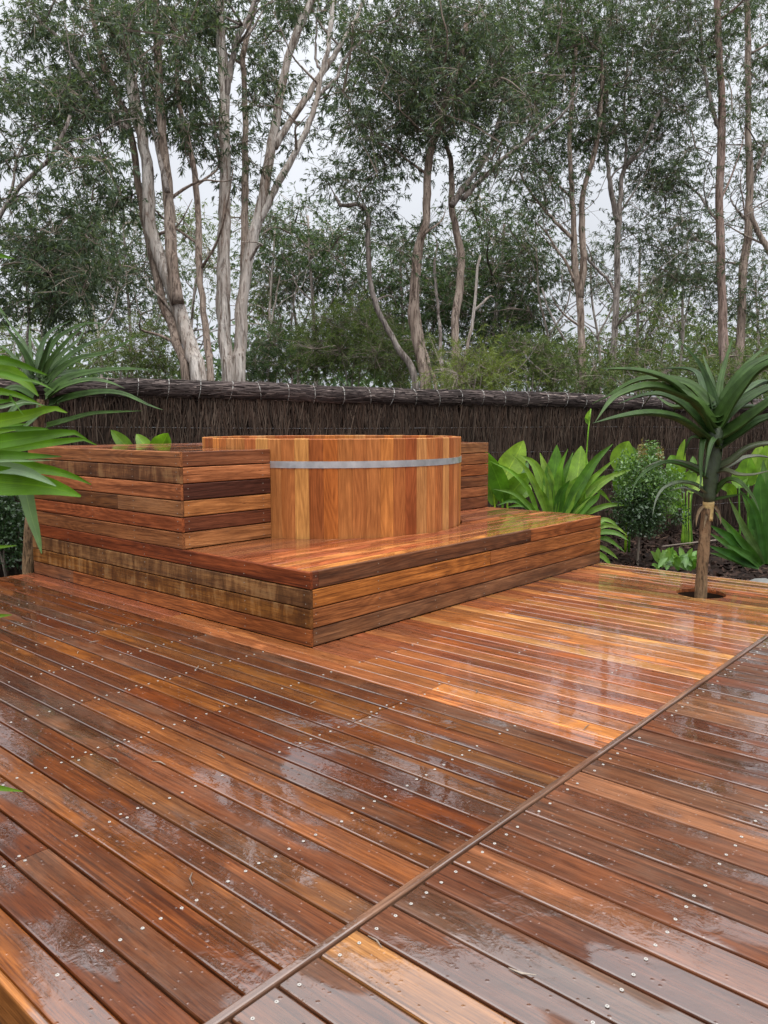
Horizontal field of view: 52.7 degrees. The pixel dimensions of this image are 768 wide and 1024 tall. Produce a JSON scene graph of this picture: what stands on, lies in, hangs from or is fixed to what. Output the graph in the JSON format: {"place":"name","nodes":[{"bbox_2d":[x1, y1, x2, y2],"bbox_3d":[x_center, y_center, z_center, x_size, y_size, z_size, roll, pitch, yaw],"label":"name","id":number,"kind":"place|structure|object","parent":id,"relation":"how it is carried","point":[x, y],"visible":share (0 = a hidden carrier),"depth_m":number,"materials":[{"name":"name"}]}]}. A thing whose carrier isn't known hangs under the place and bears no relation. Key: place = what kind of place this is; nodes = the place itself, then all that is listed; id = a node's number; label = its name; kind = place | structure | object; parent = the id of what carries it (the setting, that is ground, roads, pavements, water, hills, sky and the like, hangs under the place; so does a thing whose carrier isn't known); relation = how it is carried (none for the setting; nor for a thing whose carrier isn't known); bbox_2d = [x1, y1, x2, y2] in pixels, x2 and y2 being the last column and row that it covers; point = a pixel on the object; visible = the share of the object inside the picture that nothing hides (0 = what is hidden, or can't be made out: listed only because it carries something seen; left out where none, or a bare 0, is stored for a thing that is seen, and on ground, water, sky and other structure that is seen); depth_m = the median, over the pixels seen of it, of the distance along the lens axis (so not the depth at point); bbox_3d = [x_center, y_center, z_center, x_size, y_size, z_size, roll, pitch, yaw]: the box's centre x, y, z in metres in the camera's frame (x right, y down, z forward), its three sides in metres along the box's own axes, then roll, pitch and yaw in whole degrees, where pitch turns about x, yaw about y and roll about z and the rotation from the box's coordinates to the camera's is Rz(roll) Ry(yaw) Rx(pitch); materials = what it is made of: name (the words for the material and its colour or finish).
{"place":"outdoors","nodes":[
{"label":"outdoors","id":0,"kind":"place"},
{"bbox_2d":[0,563,767,1023],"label":"deck","id":1,"kind":"structure","parent":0,"point":[480,847],"depth_m":2.17,"materials":[{"name":"wood"}]},
{"bbox_2d":[32,507,600,646],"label":"step platform","id":2,"kind":"structure","parent":1,"relation":"on","point":[310,592],"depth_m":4.52,"materials":[{"name":"brown wood"}]},
{"bbox_2d":[28,442,487,548],"bbox_3d":[-0.837,-0.261,6.176,1.898,0.556,3.114,5,8,41],"label":"tub surround","id":3,"kind":"object","parent":2,"relation":"on","point":[183,495],"visible":0.74,"depth_m":4.75,"materials":[{"name":"brown wood"}]},
{"bbox_2d":[202,435,460,546],"bbox_3d":[-0.376,-0.074,5.784,1.890,0.974,1.890,5,8,41],"label":"hot tub","id":4,"kind":"object","parent":2,"relation":"on","point":[346,486],"visible":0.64,"depth_m":4.89,"materials":[{"name":"brown wood"}]},
{"bbox_2d":[63,600,682,975],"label":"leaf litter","id":5,"kind":"object","parent":1,"relation":"on","point":[368,935],"visible":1,"depth_m":1.99,"materials":[{"name":"brown plant"}]},
{"bbox_2d":[0,0,767,396],"label":"sky","id":6,"kind":"structure","parent":0,"point":[414,207],"materials":[{"name":"white"}]},
{"bbox_2d":[9,524,767,647],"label":"ground","id":7,"kind":"structure","parent":0,"point":[718,560],"depth_m":7.85,"materials":[{"name":"brown wood"}]},
{"bbox_2d":[0,495,24,576],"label":"hedge shrub","id":8,"kind":"object","parent":7,"relation":"on","point":[8,533],"visible":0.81,"depth_m":6.49,"materials":[{"name":"green plant"}]},
{"bbox_2d":[0,253,95,791],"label":"cordyline plant","id":9,"kind":"object","parent":7,"relation":"on","point":[25,481],"visible":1,"depth_m":1.65,"materials":[{"name":"green plant"}]},
{"bbox_2d":[0,259,125,369],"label":"tree","id":10,"kind":"object","parent":7,"relation":"on","point":[5,336],"visible":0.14,"depth_m":18.09,"materials":[{"name":"green plant"}]},
{"bbox_2d":[0,0,141,377],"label":"paperbark tree","id":11,"kind":"object","parent":7,"relation":"on","point":[35,251],"visible":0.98,"depth_m":8.75,"materials":[{"name":"green plant"}]},
{"bbox_2d":[0,312,161,573],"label":"tree aloe","id":12,"kind":"object","parent":7,"relation":"on","point":[54,365],"visible":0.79,"depth_m":5.93,"materials":[{"name":"green plant"}]},
{"bbox_2d":[60,209,149,377],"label":"young tree","id":13,"kind":"object","parent":7,"relation":"on","point":[116,292],"visible":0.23,"depth_m":14.49,"materials":[{"name":"green plant"}]},
{"bbox_2d":[0,0,233,380],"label":"paperbark tree","id":14,"kind":"object","parent":7,"relation":"on","point":[119,26],"visible":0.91,"depth_m":9.66,"materials":[{"name":"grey plant"}]},
{"bbox_2d":[29,135,214,379],"bbox_3d":[-5.622,-4.255,16.482,4.003,7.699,6.573,-1,6,-5],"label":"tree","id":15,"kind":"object","parent":7,"relation":"on","point":[140,269],"visible":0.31,"depth_m":15.54,"materials":[{"name":"green plant"}]},
{"bbox_2d":[68,305,200,379],"bbox_3d":[-4.357,-1.893,13.934,2.348,3.552,2.768,-2,7,-19],"label":"scrub bush","id":16,"kind":"object","parent":7,"relation":"on","point":[161,362],"visible":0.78,"depth_m":13.49,"materials":[{"name":"green plant"}]},
{"bbox_2d":[111,430,170,444],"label":"canna clump","id":17,"kind":"object","parent":7,"relation":"on","point":[119,438],"visible":0.17,"depth_m":7.00,"materials":[{"name":"green plant"}]},
{"bbox_2d":[131,186,319,353],"bbox_3d":[-3.904,-4.548,19.475,5.734,7.598,5.323,5,8,41],"label":"tree","id":18,"kind":"object","parent":7,"relation":"on","point":[204,255],"visible":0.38,"depth_m":19.14,"materials":[{"name":"green plant"}]},
{"bbox_2d":[198,303,329,383],"bbox_3d":[-1.910,-1.770,13.213,2.192,3.456,2.266,2,7,20],"label":"scrub bush","id":19,"kind":"object","parent":7,"relation":"on","point":[268,351],"visible":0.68,"depth_m":12.70,"materials":[{"name":"green plant"}]},
{"bbox_2d":[128,0,403,381],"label":"paperbark tree","id":20,"kind":"object","parent":7,"relation":"on","point":[233,364],"visible":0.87,"depth_m":10.15,"materials":[{"name":"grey plant"}]},
{"bbox_2d":[209,191,327,373],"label":"young tree","id":21,"kind":"object","parent":7,"relation":"on","point":[271,273],"visible":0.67,"depth_m":16.52,"materials":[{"name":"green plant"}]},
{"bbox_2d":[257,224,339,383],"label":"young tree","id":22,"kind":"object","parent":7,"relation":"on","point":[303,288],"visible":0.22,"depth_m":18.47,"materials":[{"name":"green plant"}]},
{"bbox_2d":[230,181,407,384],"bbox_3d":[-1.524,-4.177,17.951,4.311,7.203,5.508,1,6,6],"label":"tree","id":23,"kind":"object","parent":7,"relation":"on","point":[309,251],"visible":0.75,"depth_m":17.00,"materials":[{"name":"green plant"}]},
{"bbox_2d":[250,287,474,388],"bbox_3d":[-0.449,-1.916,12.685,3.710,3.870,3.512,5,8,41],"label":"scrub bush","id":24,"kind":"object","parent":7,"relation":"on","point":[380,363],"visible":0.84,"depth_m":12.43,"materials":[{"name":"green plant"}]},
{"bbox_2d":[0,377,767,576],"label":"brush fence","id":25,"kind":"object","parent":7,"relation":"on","point":[502,422],"visible":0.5,"depth_m":8.36,"materials":[{"name":"wood"}]},
{"bbox_2d":[0,300,767,398],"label":"wood","id":26,"kind":"object","parent":7,"relation":"on","point":[218,375],"visible":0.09,"depth_m":27.88,"materials":[{"name":"green plant"}]},
{"bbox_2d":[302,198,489,388],"bbox_3d":[0.715,-4.093,18.747,3.969,6.833,6.332,1,7,13],"label":"tree","id":27,"kind":"object","parent":7,"relation":"on","point":[390,288],"visible":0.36,"depth_m":17.97,"materials":[{"name":"green plant"}]},
{"bbox_2d":[282,0,584,389],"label":"paperbark tree","id":28,"kind":"object","parent":7,"relation":"on","point":[465,103],"visible":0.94,"depth_m":11.31,"materials":[{"name":"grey plant"}]},
{"bbox_2d":[396,324,550,390],"bbox_3d":[1.328,-1.313,11.314,2.250,2.957,2.218,-1,6,-12],"label":"wattle bush","id":29,"kind":"object","parent":7,"relation":"on","point":[486,376],"visible":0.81,"depth_m":10.81,"materials":[{"name":"green plant"}]},
{"bbox_2d":[371,169,578,389],"bbox_3d":[2.245,-4.337,18.088,5.224,7.445,7.102,-1,6,-6],"label":"tree","id":30,"kind":"object","parent":7,"relation":"on","point":[524,312],"visible":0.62,"depth_m":17.15,"materials":[{"name":"green plant"}]},
{"bbox_2d":[485,441,531,507],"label":"canna clump","id":31,"kind":"object","parent":7,"relation":"on","point":[499,477],"visible":0.61,"depth_m":7.78,"materials":[{"name":"green plant"}]},
{"bbox_2d":[444,0,660,392],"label":"paperbark tree","id":32,"kind":"object","parent":7,"relation":"on","point":[567,23],"visible":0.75,"depth_m":13.16,"materials":[{"name":"green plant"}]},
{"bbox_2d":[462,301,649,394],"bbox_3d":[2.823,-1.822,13.109,2.974,3.565,3.131,5,8,41],"label":"scrub bush","id":33,"kind":"object","parent":7,"relation":"on","point":[553,369],"visible":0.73,"depth_m":12.42,"materials":[{"name":"green plant"}]},
{"bbox_2d":[493,195,620,389],"bbox_3d":[3.294,-3.429,16.174,2.595,6.103,2.510,-2,7,-19],"label":"young tree","id":34,"kind":"object","parent":7,"relation":"on","point":[536,259],"visible":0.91,"depth_m":16.04,"materials":[{"name":"green plant"}]},
{"bbox_2d":[491,409,629,514],"bbox_3d":[1.710,-0.228,7.597,1.359,1.553,0.386,0,6,-2],"label":"crinum clump","id":35,"kind":"object","parent":7,"relation":"on","point":[573,486],"visible":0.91,"depth_m":7.50,"materials":[{"name":"green plant"}]},
{"bbox_2d":[547,232,657,394],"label":"young tree","id":36,"kind":"object","parent":7,"relation":"on","point":[590,268],"visible":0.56,"depth_m":17.49,"materials":[{"name":"green plant"}]},
{"bbox_2d":[598,517,628,563],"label":"strap leaf tuft","id":37,"kind":"object","parent":7,"relation":"on","point":[604,557],"visible":0.7,"depth_m":6.54,"materials":[{"name":"green plant"}]},
{"bbox_2d":[532,0,710,393],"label":"paperbark tree","id":38,"kind":"object","parent":7,"relation":"on","point":[617,209],"visible":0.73,"depth_m":13.56,"materials":[{"name":"green plant"}]},
{"bbox_2d":[610,441,637,552],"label":"canna clump","id":39,"kind":"object","parent":7,"relation":"on","point":[617,450],"visible":0.25,"depth_m":8.31,"materials":[{"name":"green plant"}]},
{"bbox_2d":[541,248,717,395],"bbox_3d":[6.129,-3.705,19.791,5.353,5.818,6.051,5,8,41],"label":"tree","id":40,"kind":"object","parent":7,"relation":"on","point":[654,320],"visible":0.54,"depth_m":19.08,"materials":[{"name":"green plant"}]},
{"bbox_2d":[605,439,691,565],"bbox_3d":[2.612,-0.094,7.684,0.812,1.288,1.390,5,8,41],"label":"garden shrub","id":41,"kind":"object","parent":7,"relation":"on","point":[643,495],"visible":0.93,"depth_m":7.58,"materials":[{"name":"green plant"}]},
{"bbox_2d":[601,211,735,392],"bbox_3d":[6.367,-3.363,16.554,3.084,5.853,2.020,-5,8,-39],"label":"young tree","id":42,"kind":"object","parent":7,"relation":"on","point":[682,334],"visible":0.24,"depth_m":16.01,"materials":[{"name":"green plant"}]},
{"bbox_2d":[572,331,767,399],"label":"scrub bush","id":43,"kind":"object","parent":7,"relation":"on","point":[734,365],"visible":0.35,"depth_m":12.58,"materials":[{"name":"green plant"}]},
{"bbox_2d":[651,547,696,570],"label":"ground cover plant","id":44,"kind":"object","parent":7,"relation":"on","point":[667,558],"visible":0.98,"depth_m":6.05,"materials":[{"name":"green plant"}]},
{"bbox_2d":[591,0,767,378],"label":"paperbark tree","id":45,"kind":"object","parent":7,"relation":"on","point":[718,247],"visible":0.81,"depth_m":13.94,"materials":[{"name":"green plant"}]},
{"bbox_2d":[592,335,767,598],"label":"tree aloe","id":46,"kind":"object","parent":7,"relation":"on","point":[709,406],"visible":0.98,"depth_m":4.92,"materials":[{"name":"green plant"}]},
{"bbox_2d":[666,439,702,546],"bbox_3d":[3.444,-0.217,8.919,0.568,1.234,0.275,-1,6,-4],"label":"canna clump","id":47,"kind":"object","parent":7,"relation":"on","point":[686,536],"visible":0.55,"depth_m":8.89,"materials":[{"name":"green plant"}]},
{"bbox_2d":[661,539,715,546],"bbox_3d":[3.073,0.313,7.803,0.808,0.017,0.021,-4,7,-30],"label":"fallen stick","id":48,"kind":"object","parent":7,"relation":"on","point":[683,543],"visible":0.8,"depth_m":7.74,"materials":[{"name":"wood"}]},
{"bbox_2d":[643,0,767,369],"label":"paperbark tree","id":49,"kind":"object","parent":7,"relation":"on","point":[750,222],"visible":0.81,"depth_m":14.56,"materials":[{"name":"green plant"}]},
{"bbox_2d":[668,254,767,398],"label":"tree","id":50,"kind":"object","parent":7,"relation":"on","point":[758,337],"visible":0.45,"depth_m":20.07,"materials":[{"name":"green plant"}]},
{"bbox_2d":[710,460,767,568],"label":"flax clump","id":51,"kind":"object","parent":7,"relation":"on","point":[751,551],"visible":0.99,"depth_m":6.29,"materials":[{"name":"green plant"}]},
{"bbox_2d":[721,446,767,534],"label":"canna clump","id":52,"kind":"object","parent":7,"relation":"on","point":[751,465],"visible":0.55,"depth_m":8.21,"materials":[{"name":"green plant"}]},
{"bbox_2d":[749,578,767,582],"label":"garden stone","id":53,"kind":"object","parent":7,"relation":"on","point":[764,580],"visible":0.27,"depth_m":5.73,"materials":[{"name":"white stone"}]}
]}

